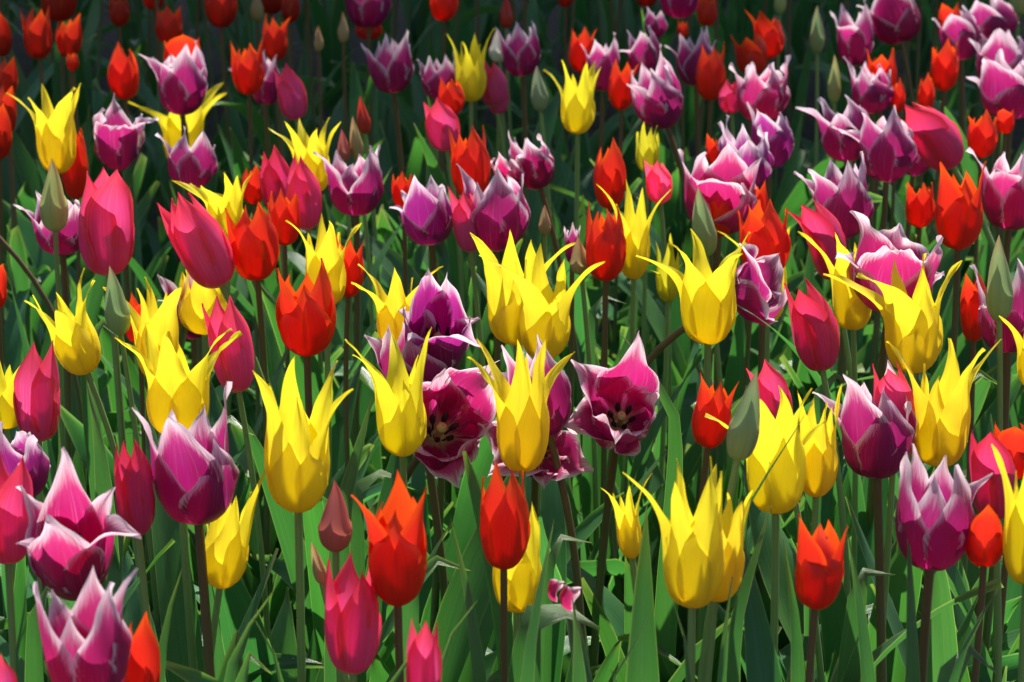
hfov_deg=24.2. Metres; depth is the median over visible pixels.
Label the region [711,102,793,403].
purple tulip
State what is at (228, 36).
red tulip
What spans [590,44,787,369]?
purple tulip
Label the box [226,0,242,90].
red tulip
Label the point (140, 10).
red tulip
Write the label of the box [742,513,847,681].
red tulip
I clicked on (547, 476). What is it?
purple tulip
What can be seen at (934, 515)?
purple tulip
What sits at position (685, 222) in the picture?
flowerless tulip
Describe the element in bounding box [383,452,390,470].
flowerless tulip
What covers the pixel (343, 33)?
tulip bud
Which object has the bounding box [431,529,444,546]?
flowerless tulip
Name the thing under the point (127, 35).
red tulip
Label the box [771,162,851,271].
flowerless tulip
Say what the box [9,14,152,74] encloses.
purple tulip
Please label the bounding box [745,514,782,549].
flowerless tulip
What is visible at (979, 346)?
flowerless tulip
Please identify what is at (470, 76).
yellow tulip
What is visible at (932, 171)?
flowerless tulip
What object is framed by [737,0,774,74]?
purple tulip
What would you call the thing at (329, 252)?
yellow tulip
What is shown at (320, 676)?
flowerless tulip
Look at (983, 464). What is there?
pink tulip
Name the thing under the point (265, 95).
purple tulip
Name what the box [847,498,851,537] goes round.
flowerless tulip
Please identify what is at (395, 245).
flowerless tulip
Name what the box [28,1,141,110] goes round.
red tulip
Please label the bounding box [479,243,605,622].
yellow tulip
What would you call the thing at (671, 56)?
purple tulip
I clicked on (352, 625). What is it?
pink tulip
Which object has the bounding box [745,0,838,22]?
red tulip
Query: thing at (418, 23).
purple tulip
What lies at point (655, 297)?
flowerless tulip
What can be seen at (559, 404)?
purple tulip
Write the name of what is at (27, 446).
purple tulip
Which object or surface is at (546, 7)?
red tulip
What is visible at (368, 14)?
purple tulip
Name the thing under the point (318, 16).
red tulip
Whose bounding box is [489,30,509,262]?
tulip bud
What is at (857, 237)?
flowerless tulip
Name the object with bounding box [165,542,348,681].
tulip bud
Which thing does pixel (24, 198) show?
red tulip
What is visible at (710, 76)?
red tulip
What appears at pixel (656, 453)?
flowerless tulip
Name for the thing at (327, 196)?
flowerless tulip
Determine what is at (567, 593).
fallen petal
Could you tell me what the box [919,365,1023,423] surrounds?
flowerless tulip
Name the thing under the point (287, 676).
flowerless tulip
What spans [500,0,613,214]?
tulip bud
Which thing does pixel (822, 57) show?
red tulip
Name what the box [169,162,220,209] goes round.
flowerless tulip
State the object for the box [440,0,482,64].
red tulip
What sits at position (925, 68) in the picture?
purple tulip
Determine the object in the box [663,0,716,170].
red tulip
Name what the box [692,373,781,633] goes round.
red tulip
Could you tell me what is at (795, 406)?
flowerless tulip
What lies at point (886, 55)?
purple tulip
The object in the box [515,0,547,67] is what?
red tulip
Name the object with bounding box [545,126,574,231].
flowerless tulip
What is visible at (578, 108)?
yellow tulip
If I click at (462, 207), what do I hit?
pink tulip
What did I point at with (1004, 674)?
flowerless tulip
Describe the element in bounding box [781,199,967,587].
pink tulip
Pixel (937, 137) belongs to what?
pink tulip
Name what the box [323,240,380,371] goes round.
flowerless tulip
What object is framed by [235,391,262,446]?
flowerless tulip
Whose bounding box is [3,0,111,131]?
red tulip
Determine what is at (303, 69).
red tulip
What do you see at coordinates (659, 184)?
pink tulip
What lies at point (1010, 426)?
flowerless tulip
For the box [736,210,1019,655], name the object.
purple tulip
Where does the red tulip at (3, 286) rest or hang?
on the soil
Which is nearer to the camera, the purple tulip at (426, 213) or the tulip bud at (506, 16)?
the purple tulip at (426, 213)
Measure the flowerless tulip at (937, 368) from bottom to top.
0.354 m
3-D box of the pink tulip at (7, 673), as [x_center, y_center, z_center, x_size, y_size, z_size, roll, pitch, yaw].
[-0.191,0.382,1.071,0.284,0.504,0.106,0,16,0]
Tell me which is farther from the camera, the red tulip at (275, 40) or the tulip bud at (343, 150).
the red tulip at (275, 40)
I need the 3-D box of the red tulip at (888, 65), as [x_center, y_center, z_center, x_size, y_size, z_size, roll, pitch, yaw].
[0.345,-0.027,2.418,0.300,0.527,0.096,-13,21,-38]
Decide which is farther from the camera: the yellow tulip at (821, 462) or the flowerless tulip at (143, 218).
the flowerless tulip at (143, 218)
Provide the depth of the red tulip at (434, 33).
3.84 m
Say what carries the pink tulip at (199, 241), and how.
on the soil
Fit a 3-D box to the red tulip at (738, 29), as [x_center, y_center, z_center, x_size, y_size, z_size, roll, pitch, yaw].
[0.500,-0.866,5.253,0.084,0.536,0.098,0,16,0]
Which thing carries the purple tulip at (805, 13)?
on the soil
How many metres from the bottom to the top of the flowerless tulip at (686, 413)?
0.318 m
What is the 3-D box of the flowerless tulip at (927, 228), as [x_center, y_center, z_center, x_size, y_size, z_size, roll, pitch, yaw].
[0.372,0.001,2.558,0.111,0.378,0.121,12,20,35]
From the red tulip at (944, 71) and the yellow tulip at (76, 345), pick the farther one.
the red tulip at (944, 71)
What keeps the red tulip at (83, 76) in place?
on the soil
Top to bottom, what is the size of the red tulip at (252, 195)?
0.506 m
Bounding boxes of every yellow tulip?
[0,277,181,681]
[0,362,131,664]
[6,83,143,497]
[24,268,323,681]
[100,173,462,533]
[114,323,395,681]
[128,82,226,366]
[178,270,296,631]
[205,471,265,681]
[238,213,368,656]
[252,356,373,681]
[268,117,388,469]
[322,264,443,663]
[345,327,518,681]
[385,229,625,672]
[447,28,597,360]
[462,339,573,668]
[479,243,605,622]
[492,504,592,681]
[543,60,600,407]
[562,121,658,441]
[567,229,922,681]
[572,456,732,681]
[589,180,738,664]
[601,473,651,595]
[625,490,753,681]
[650,232,684,576]
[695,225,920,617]
[705,385,1003,681]
[740,231,905,681]
[797,384,895,681]
[823,253,1018,681]
[887,338,1001,681]
[946,315,1023,681]
[991,444,1023,681]
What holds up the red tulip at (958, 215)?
on the soil
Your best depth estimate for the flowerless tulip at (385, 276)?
2.48 m
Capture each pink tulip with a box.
[0,167,195,681]
[0,439,154,681]
[0,453,73,681]
[0,653,16,681]
[13,340,174,679]
[157,192,378,651]
[202,295,453,681]
[220,62,443,432]
[231,145,289,557]
[235,549,381,681]
[270,153,379,604]
[324,97,465,375]
[360,186,506,494]
[390,600,477,681]
[420,93,557,364]
[459,60,684,281]
[612,79,881,317]
[642,158,703,505]
[696,278,1004,681]
[746,358,824,681]
[778,362,977,681]
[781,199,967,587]
[899,102,1019,428]
[969,430,1017,681]
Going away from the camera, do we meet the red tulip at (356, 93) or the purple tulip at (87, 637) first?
the purple tulip at (87, 637)
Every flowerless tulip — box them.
[0,426,19,616]
[4,225,146,411]
[7,205,150,303]
[40,300,140,432]
[47,432,132,481]
[50,355,121,462]
[59,398,260,500]
[60,405,380,624]
[68,273,76,303]
[96,315,214,456]
[118,241,172,338]
[131,554,394,681]
[134,292,239,390]
[160,170,248,288]
[160,184,202,204]
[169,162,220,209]
[184,242,360,408]
[184,272,360,350]
[185,233,391,366]
[187,245,426,363]
[188,370,432,550]
[230,285,338,361]
[231,394,262,435]
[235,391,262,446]
[238,548,278,656]
[262,185,329,254]
[269,669,296,681]
[300,204,391,328]
[315,555,368,681]
[322,194,353,315]
[322,350,342,384]
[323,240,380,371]
[326,192,402,253]
[339,469,456,550]
[370,502,377,514]
[372,239,415,305]
[376,205,493,365]
[378,98,564,237]
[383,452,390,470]
[398,216,630,307]
[418,244,464,278]
[427,553,494,648]
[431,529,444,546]
[490,167,638,229]
[491,657,498,674]
[493,195,647,367]
[506,340,584,380]
[540,238,602,332]
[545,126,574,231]
[549,184,803,237]
[549,277,720,485]
[560,294,658,359]
[560,557,637,681]
[564,169,606,234]
[565,431,684,635]
[566,268,817,381]
[567,385,746,660]
[573,473,581,511]
[576,427,690,564]
[581,577,670,681]
[585,198,624,296]
[588,497,804,670]
[596,241,796,372]
[596,341,696,488]
[608,657,621,681]
[629,242,796,450]
[655,141,802,240]
[665,453,847,498]
[668,618,730,681]
[671,301,773,332]
[678,604,783,681]
[705,604,1018,681]
[718,494,897,681]
[730,337,989,382]
[732,313,882,388]
[741,496,923,585]
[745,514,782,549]
[746,471,851,650]
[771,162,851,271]
[773,320,929,374]
[779,335,957,478]
[782,624,1007,681]
[786,277,1013,394]
[791,248,882,414]
[792,273,830,357]
[793,376,932,430]
[795,217,935,249]
[800,259,877,362]
[801,202,930,271]
[804,161,939,226]
[805,156,1023,236]
[827,98,909,246]
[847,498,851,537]
[861,476,988,605]
[869,566,1019,681]
[872,310,1023,428]
[880,329,1022,483]
[887,494,1021,648]
[917,182,1023,271]
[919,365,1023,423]
[926,244,983,373]
[929,168,995,275]
[951,164,1004,253]
[960,261,1017,283]
[963,375,1021,477]
[976,338,1016,398]
[979,520,1003,604]
[986,414,993,435]
[1002,666,1006,681]
[1008,415,1020,488]
[1009,249,1020,272]
[1016,384,1023,398]
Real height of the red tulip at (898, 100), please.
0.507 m
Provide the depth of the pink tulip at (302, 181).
1.88 m
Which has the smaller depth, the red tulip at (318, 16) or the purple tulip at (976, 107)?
the purple tulip at (976, 107)
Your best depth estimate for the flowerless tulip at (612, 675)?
1.46 m
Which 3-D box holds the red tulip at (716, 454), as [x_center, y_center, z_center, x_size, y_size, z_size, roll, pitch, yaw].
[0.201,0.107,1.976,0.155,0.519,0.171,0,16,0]
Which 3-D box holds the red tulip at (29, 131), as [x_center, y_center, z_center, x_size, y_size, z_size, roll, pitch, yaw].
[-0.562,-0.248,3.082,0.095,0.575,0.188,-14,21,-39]
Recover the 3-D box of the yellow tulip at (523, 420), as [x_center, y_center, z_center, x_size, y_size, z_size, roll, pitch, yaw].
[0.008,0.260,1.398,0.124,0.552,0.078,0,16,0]
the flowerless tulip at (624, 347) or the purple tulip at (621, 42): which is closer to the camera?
the flowerless tulip at (624, 347)
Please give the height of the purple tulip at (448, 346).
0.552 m
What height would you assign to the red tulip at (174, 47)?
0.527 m
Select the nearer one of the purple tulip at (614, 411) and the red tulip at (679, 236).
the purple tulip at (614, 411)
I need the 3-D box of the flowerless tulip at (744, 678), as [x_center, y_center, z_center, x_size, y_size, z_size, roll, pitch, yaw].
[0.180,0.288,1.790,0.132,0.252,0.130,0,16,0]
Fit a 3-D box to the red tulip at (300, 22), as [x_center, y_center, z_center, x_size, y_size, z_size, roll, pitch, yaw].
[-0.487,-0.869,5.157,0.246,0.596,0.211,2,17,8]
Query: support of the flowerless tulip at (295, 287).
on the soil
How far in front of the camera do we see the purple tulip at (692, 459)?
1.82 m
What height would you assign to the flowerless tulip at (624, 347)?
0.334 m
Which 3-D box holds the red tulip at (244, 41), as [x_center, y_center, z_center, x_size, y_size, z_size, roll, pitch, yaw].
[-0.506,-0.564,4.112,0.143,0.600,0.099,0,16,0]
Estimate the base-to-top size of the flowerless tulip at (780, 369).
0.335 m
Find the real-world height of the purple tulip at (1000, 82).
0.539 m
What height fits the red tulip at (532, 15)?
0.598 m
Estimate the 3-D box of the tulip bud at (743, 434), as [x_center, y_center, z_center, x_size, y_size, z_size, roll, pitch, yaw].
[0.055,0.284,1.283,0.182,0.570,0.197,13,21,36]
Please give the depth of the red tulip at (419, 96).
3.54 m
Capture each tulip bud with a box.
[0,159,85,611]
[104,266,160,642]
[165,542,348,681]
[190,129,401,405]
[224,0,353,271]
[243,12,392,326]
[252,96,481,372]
[264,26,383,340]
[279,116,386,470]
[318,480,470,681]
[432,205,660,550]
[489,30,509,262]
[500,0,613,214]
[500,66,641,357]
[565,238,625,657]
[566,370,858,681]
[577,187,840,553]
[689,0,822,206]
[770,54,981,359]
[788,6,824,304]
[896,236,1012,681]
[914,0,1023,243]
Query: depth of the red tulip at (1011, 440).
1.36 m
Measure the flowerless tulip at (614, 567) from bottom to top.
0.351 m
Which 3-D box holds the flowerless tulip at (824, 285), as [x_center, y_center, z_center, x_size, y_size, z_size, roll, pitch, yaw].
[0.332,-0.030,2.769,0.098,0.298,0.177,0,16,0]
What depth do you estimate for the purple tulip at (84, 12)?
4.96 m
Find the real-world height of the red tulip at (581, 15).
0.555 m
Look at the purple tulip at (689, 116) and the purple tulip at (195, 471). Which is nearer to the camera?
the purple tulip at (195, 471)
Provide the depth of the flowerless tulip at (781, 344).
2.39 m
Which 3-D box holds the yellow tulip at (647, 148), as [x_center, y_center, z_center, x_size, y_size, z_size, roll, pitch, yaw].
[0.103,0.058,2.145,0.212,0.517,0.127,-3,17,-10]
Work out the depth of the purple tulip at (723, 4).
5.54 m
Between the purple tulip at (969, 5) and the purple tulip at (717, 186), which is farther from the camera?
the purple tulip at (969, 5)
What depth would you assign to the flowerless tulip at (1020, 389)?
2.19 m
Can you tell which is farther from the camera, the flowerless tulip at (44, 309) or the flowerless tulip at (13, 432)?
the flowerless tulip at (44, 309)
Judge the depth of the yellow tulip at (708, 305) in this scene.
1.57 m
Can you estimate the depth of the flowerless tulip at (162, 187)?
2.85 m
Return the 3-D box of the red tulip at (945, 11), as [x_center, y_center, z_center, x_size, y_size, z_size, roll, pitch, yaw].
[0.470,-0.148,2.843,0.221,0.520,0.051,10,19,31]
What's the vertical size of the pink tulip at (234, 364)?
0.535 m
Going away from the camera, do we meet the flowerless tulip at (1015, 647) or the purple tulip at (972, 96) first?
the flowerless tulip at (1015, 647)
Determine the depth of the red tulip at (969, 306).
1.64 m
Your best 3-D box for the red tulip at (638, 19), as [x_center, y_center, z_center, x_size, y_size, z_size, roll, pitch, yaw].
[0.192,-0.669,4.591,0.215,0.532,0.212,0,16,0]
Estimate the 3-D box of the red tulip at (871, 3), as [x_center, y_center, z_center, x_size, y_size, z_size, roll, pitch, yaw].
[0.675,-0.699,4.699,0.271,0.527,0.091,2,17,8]
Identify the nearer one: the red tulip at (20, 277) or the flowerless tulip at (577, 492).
the flowerless tulip at (577, 492)
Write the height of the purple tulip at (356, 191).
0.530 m
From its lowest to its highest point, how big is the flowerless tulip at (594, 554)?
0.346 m
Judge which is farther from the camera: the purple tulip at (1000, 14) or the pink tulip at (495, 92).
the purple tulip at (1000, 14)
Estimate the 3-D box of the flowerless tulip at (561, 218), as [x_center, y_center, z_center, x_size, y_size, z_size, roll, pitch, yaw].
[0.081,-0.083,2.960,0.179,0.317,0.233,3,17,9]
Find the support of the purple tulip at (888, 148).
on the soil
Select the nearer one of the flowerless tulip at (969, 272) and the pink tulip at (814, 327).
the pink tulip at (814, 327)
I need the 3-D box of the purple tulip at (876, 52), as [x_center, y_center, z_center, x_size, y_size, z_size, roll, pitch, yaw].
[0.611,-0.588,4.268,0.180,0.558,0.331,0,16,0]
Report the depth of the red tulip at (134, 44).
4.08 m
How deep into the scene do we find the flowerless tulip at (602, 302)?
2.76 m
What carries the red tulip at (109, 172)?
on the soil
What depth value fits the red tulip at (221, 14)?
2.87 m
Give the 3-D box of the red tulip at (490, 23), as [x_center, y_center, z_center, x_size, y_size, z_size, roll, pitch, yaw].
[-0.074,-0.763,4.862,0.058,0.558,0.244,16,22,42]
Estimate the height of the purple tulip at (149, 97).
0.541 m
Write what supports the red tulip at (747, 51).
on the soil
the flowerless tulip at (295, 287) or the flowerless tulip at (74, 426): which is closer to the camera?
the flowerless tulip at (74, 426)
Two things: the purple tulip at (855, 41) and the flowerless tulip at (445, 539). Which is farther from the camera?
the purple tulip at (855, 41)
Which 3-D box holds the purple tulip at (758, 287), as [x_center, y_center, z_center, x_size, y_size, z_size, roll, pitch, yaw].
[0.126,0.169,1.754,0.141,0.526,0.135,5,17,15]
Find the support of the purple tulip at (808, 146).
on the soil
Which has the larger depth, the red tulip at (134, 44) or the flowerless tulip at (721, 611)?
the red tulip at (134, 44)
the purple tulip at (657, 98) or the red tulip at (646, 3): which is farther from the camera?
the red tulip at (646, 3)
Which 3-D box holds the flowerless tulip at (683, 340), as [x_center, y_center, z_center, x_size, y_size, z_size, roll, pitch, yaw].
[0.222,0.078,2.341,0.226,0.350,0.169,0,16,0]
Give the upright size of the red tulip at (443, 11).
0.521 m
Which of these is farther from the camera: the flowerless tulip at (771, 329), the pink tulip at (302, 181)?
the flowerless tulip at (771, 329)
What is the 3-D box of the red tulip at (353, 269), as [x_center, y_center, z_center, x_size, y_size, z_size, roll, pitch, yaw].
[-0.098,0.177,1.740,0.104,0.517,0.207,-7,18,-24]
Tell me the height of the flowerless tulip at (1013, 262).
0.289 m
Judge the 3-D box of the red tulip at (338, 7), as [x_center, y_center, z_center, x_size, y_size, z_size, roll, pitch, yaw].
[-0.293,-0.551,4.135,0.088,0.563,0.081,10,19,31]
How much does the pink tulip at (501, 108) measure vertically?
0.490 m
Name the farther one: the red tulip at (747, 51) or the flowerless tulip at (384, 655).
the red tulip at (747, 51)
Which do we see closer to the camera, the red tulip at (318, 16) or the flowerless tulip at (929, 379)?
the flowerless tulip at (929, 379)
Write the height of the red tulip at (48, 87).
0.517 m
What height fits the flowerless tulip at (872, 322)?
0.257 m
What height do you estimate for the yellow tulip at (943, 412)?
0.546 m
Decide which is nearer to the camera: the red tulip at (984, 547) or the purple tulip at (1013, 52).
the red tulip at (984, 547)
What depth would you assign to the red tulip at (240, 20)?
4.67 m
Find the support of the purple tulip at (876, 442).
on the soil
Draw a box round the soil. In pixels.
[4,0,1023,681]
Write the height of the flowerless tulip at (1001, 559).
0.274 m
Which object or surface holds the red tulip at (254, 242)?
on the soil
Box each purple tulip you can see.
[0,236,85,501]
[0,383,122,681]
[4,191,79,582]
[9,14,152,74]
[10,0,32,70]
[16,447,141,600]
[33,566,137,681]
[76,0,90,36]
[86,93,254,559]
[91,0,98,40]
[93,9,158,224]
[124,126,385,458]
[129,40,272,394]
[131,381,238,677]
[138,0,263,152]
[145,0,233,194]
[157,275,288,611]
[208,22,334,248]
[228,50,280,309]
[250,268,496,631]
[261,144,437,508]
[310,0,488,191]
[340,0,536,186]
[341,51,616,357]
[345,0,417,244]
[360,30,481,336]
[363,174,522,507]
[364,309,566,681]
[365,360,499,681]
[379,222,742,563]
[401,0,430,61]
[419,345,593,681]
[445,20,563,319]
[456,164,530,416]
[477,334,589,681]
[485,331,682,681]
[491,151,573,477]
[508,129,750,449]
[509,0,562,149]
[527,6,717,346]
[543,0,637,213]
[551,32,669,321]
[579,142,761,515]
[590,0,615,93]
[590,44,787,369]
[595,0,616,157]
[597,25,659,345]
[601,0,700,138]
[607,243,787,681]
[608,17,688,172]
[610,0,679,212]
[621,26,787,309]
[632,0,733,165]
[633,0,697,201]
[633,14,726,156]
[657,5,672,49]
[657,360,916,681]
[664,45,718,147]
[681,13,698,45]
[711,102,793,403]
[712,151,873,516]
[718,115,787,498]
[719,0,737,60]
[721,54,876,372]
[722,0,725,11]
[728,56,936,359]
[730,95,869,413]
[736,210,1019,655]
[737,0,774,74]
[772,0,828,125]
[776,0,799,110]
[776,0,826,111]
[786,0,973,319]
[790,105,941,436]
[801,0,868,188]
[825,0,916,109]
[840,0,916,61]
[846,443,1001,681]
[857,0,982,240]
[868,0,1023,278]
[877,0,981,209]
[878,5,1023,256]
[889,0,1013,175]
[905,152,970,383]
[907,0,937,106]
[914,0,934,80]
[921,0,943,81]
[922,0,978,112]
[929,0,980,101]
[939,28,1023,287]
[944,49,1023,386]
[948,0,982,113]
[948,258,1023,655]
[958,0,1017,255]
[964,0,982,126]
[966,147,1023,567]
[967,0,971,10]
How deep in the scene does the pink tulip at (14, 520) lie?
1.20 m
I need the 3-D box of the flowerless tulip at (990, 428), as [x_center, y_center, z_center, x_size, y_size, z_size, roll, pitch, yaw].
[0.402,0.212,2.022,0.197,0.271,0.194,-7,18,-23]
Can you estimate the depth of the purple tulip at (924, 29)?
4.72 m
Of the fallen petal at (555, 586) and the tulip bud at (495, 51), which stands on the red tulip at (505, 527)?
the fallen petal at (555, 586)
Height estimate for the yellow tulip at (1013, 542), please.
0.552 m
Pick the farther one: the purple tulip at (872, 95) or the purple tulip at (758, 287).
the purple tulip at (872, 95)
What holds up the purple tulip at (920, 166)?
on the soil
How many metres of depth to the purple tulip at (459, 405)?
1.44 m
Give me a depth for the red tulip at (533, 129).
3.79 m
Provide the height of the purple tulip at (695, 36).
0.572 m
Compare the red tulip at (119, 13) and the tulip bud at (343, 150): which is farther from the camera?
the red tulip at (119, 13)
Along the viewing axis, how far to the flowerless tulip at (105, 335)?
2.18 m
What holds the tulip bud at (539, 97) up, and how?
on the soil
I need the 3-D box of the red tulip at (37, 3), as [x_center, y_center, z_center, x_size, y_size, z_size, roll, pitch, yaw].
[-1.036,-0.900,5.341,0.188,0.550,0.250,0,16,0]
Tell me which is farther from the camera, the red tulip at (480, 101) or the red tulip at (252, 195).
the red tulip at (480, 101)
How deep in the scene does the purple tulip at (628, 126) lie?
3.04 m
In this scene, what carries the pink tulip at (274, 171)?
on the soil
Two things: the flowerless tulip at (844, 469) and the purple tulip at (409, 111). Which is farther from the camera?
the purple tulip at (409, 111)
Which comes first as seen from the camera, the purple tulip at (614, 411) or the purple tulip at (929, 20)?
the purple tulip at (614, 411)
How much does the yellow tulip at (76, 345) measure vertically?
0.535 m
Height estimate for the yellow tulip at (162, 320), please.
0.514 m
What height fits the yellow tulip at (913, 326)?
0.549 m
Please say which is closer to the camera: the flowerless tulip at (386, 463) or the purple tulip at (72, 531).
the purple tulip at (72, 531)
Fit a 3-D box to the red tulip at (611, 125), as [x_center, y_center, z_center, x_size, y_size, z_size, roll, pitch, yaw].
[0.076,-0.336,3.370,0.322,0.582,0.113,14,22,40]
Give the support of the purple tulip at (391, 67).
on the soil
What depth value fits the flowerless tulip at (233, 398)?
2.41 m
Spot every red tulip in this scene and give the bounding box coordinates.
[0,0,93,196]
[0,13,43,346]
[0,33,97,130]
[0,56,94,342]
[0,80,93,365]
[0,103,50,375]
[0,264,198,643]
[2,42,168,353]
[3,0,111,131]
[3,7,160,296]
[4,0,141,170]
[4,128,129,453]
[6,0,87,105]
[6,2,15,47]
[8,19,140,191]
[10,0,88,39]
[12,13,90,269]
[15,568,273,681]
[20,0,229,299]
[26,0,44,17]
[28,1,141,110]
[35,7,156,176]
[35,292,187,612]
[36,52,146,302]
[41,0,145,204]
[68,0,103,125]
[76,0,273,247]
[85,51,164,221]
[103,0,183,147]
[103,1,145,31]
[117,0,182,122]
[128,0,141,33]
[129,0,209,137]
[136,1,192,34]
[140,0,260,254]
[141,0,181,296]
[143,34,199,363]
[144,4,182,299]
[147,202,374,613]
[151,258,629,679]
[170,0,231,129]
[186,0,206,49]
[207,0,282,160]
[212,0,395,286]
[217,13,346,285]
[224,6,303,143]
[225,0,243,78]
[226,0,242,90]
[229,11,269,43]
[230,37,305,331]
[232,0,256,143]
[235,0,265,47]
[237,0,304,283]
[240,165,343,533]
[246,188,361,601]
[268,235,453,538]
[271,12,366,137]
[281,10,406,168]
[295,0,312,48]
[297,0,347,254]
[309,0,348,121]
[329,0,351,132]
[329,25,381,229]
[330,5,500,157]
[333,172,425,486]
[343,0,349,49]
[346,0,430,165]
[351,469,426,681]
[371,0,421,55]
[372,0,436,107]
[387,0,393,23]
[387,0,528,167]
[397,0,457,186]
[413,0,490,141]
[414,76,569,371]
[425,138,657,472]
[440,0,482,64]
[446,0,482,137]
[446,0,541,130]
[449,125,574,487]
[450,460,599,681]
[457,0,560,142]
[459,0,679,186]
[463,0,473,9]
[481,0,501,49]
[484,0,581,172]
[493,0,503,36]
[493,0,551,141]
[493,201,662,652]
[501,0,558,66]
[510,27,641,303]
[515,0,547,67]
[526,59,663,378]
[537,5,577,150]
[538,0,596,218]
[560,0,584,72]
[569,0,676,120]
[571,0,592,37]
[593,0,658,63]
[594,0,657,282]
[619,42,738,378]
[628,0,661,123]
[631,199,966,645]
[636,133,864,446]
[653,179,873,507]
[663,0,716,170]
[668,21,692,266]
[685,176,845,516]
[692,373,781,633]
[694,0,785,168]
[696,9,780,118]
[725,32,813,265]
[726,0,755,60]
[737,5,739,37]
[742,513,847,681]
[744,10,849,255]
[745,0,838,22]
[787,0,827,271]
[795,40,947,223]
[802,0,869,90]
[808,1,824,72]
[817,0,840,28]
[820,77,925,347]
[826,0,869,174]
[826,182,1020,489]
[845,422,1023,681]
[850,48,896,324]
[869,0,879,47]
[880,38,1023,259]
[880,109,1023,425]
[888,161,986,495]
[888,272,985,616]
[910,72,934,242]
[932,108,1015,392]
[935,2,990,236]
[956,15,1023,169]
[965,504,1002,681]
[973,0,1023,247]
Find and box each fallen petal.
[547,579,563,601]
[559,584,581,611]
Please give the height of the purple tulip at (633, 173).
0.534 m
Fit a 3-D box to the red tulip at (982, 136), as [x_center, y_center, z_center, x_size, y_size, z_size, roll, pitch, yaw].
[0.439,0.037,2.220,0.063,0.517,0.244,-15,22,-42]
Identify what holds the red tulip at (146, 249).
on the soil
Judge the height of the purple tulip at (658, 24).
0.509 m
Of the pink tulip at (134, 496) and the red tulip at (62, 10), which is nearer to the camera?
the pink tulip at (134, 496)
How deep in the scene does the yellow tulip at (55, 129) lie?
2.08 m
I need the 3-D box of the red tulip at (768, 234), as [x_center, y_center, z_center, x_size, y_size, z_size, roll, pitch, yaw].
[0.196,0.148,1.815,0.283,0.532,0.100,15,22,41]
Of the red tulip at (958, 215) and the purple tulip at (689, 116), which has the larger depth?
the purple tulip at (689, 116)
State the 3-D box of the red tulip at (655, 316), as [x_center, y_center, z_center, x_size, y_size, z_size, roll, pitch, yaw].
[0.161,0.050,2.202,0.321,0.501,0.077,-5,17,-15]
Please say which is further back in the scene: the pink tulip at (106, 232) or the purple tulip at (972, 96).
the purple tulip at (972, 96)
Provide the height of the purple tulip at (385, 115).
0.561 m
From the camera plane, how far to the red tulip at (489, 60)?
4.30 m
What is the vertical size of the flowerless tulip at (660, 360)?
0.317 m
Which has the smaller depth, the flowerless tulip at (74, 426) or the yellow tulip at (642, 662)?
the yellow tulip at (642, 662)
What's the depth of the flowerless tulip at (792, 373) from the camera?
2.04 m
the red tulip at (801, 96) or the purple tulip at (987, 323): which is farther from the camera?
the red tulip at (801, 96)
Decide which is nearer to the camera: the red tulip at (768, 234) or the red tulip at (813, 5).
the red tulip at (768, 234)
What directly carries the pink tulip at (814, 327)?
on the soil
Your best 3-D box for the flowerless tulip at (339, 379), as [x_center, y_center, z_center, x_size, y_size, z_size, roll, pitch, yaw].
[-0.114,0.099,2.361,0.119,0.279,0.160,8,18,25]
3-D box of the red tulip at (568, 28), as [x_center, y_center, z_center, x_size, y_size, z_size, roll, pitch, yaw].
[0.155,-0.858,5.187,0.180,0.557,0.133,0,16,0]
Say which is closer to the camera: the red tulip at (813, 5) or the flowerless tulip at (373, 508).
the flowerless tulip at (373, 508)
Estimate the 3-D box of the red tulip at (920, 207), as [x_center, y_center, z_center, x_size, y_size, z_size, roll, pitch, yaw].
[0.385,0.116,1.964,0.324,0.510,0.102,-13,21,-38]
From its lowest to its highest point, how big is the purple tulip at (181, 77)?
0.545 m
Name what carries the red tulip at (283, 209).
on the soil
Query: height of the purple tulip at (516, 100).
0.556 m
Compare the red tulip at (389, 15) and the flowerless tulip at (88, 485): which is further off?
the red tulip at (389, 15)
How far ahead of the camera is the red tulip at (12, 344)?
2.24 m
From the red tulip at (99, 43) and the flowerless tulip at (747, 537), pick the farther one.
the red tulip at (99, 43)
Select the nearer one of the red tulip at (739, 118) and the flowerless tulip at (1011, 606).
the flowerless tulip at (1011, 606)
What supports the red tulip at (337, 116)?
on the soil
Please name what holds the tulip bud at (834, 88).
on the soil
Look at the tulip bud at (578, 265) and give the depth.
1.80 m
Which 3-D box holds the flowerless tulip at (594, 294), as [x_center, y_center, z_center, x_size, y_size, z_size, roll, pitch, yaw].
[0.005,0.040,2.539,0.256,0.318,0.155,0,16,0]
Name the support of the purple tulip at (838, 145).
on the soil
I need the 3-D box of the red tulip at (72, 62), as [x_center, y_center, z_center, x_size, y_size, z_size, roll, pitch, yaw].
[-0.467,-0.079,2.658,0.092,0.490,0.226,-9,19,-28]
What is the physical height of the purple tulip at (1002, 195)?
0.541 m
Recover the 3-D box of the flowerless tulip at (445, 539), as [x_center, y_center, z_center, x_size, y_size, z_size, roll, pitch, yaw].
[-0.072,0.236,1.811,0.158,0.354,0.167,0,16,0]
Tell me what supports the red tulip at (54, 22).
on the soil
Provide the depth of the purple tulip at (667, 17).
5.33 m
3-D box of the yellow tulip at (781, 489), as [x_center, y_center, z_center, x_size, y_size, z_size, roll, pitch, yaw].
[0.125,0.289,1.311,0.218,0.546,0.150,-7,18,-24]
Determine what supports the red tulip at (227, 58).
on the soil
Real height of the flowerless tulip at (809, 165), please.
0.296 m
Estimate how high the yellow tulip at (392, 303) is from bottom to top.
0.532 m
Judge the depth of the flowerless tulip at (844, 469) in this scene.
1.92 m
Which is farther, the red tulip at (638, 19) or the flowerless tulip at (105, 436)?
the red tulip at (638, 19)
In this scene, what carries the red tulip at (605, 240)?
on the soil

